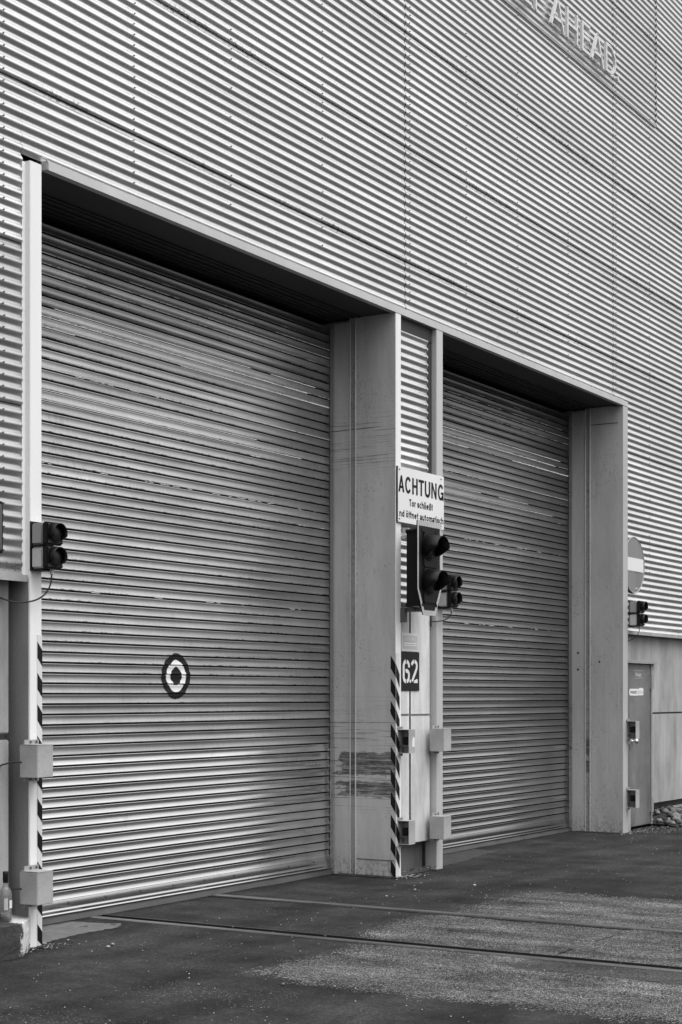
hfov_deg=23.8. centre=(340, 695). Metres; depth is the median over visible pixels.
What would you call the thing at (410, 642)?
notice plate
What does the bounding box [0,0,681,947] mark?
industrial hall
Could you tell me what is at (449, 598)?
gate signal
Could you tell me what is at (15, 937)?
concrete block
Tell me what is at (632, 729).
sensor housing
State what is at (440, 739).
sensor housing
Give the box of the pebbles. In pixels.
[652,803,681,826]
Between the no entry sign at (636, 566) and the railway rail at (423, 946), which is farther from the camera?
the no entry sign at (636, 566)
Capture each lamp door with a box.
[423,532,436,567]
[423,568,436,602]
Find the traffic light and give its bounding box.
[400,520,449,622]
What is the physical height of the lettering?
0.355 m
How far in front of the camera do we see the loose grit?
10.69 m
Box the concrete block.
[0,916,29,960]
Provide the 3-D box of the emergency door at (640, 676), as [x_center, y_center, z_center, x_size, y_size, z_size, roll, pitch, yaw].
[3.608,0.613,20.023,0.276,2.074,1.120,0,0,31]
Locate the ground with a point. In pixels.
(493, 993)
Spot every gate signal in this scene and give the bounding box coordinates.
[0,521,67,602]
[429,575,462,621]
[629,600,647,640]
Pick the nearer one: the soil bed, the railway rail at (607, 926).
the railway rail at (607, 926)
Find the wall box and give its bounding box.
[0,501,2,552]
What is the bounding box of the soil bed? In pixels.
[652,810,679,826]
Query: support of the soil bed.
on the ground
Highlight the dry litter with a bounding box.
[30,815,681,948]
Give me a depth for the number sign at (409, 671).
14.93 m
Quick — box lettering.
[522,0,618,80]
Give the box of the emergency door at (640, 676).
[628,660,657,828]
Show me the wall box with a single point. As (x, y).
(1, 526)
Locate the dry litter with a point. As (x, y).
(411, 869)
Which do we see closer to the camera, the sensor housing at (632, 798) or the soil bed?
the sensor housing at (632, 798)
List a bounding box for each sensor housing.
[0,739,52,780]
[10,864,52,907]
[397,726,414,755]
[397,817,414,846]
[430,725,450,753]
[430,812,450,841]
[626,719,638,740]
[626,787,638,809]
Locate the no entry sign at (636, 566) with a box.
[628,537,644,592]
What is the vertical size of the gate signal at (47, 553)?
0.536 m
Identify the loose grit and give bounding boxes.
[5,826,681,1023]
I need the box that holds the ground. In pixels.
[0,824,681,1023]
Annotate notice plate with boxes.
[401,632,418,651]
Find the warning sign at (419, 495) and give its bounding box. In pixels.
[396,466,443,529]
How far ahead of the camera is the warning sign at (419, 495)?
14.95 m
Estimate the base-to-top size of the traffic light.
0.905 m
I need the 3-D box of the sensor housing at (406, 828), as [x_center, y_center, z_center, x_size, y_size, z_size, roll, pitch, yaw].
[0.590,1.242,14.670,0.118,0.268,0.128,0,0,31]
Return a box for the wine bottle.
[0,871,11,921]
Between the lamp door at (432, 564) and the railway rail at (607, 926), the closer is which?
the railway rail at (607, 926)
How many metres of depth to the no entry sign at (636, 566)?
19.69 m
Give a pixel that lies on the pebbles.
(673, 814)
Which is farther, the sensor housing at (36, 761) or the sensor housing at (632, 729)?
the sensor housing at (632, 729)
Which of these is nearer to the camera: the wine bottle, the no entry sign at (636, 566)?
the wine bottle
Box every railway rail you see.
[89,914,681,972]
[208,894,681,932]
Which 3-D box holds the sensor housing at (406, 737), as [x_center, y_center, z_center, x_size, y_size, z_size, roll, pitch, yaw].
[0.590,0.418,14.670,0.120,0.268,0.128,0,0,31]
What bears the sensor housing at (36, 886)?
attached to the industrial hall
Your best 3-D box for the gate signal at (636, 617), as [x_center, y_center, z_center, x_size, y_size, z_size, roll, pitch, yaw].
[3.551,-0.885,19.485,0.247,0.509,0.179,0,0,31]
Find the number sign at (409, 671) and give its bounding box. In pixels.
[401,652,418,690]
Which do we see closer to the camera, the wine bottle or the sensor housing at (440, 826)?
the wine bottle
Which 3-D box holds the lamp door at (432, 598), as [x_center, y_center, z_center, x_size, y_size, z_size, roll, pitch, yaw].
[0.806,-0.990,14.651,0.013,0.310,0.236,0,0,31]

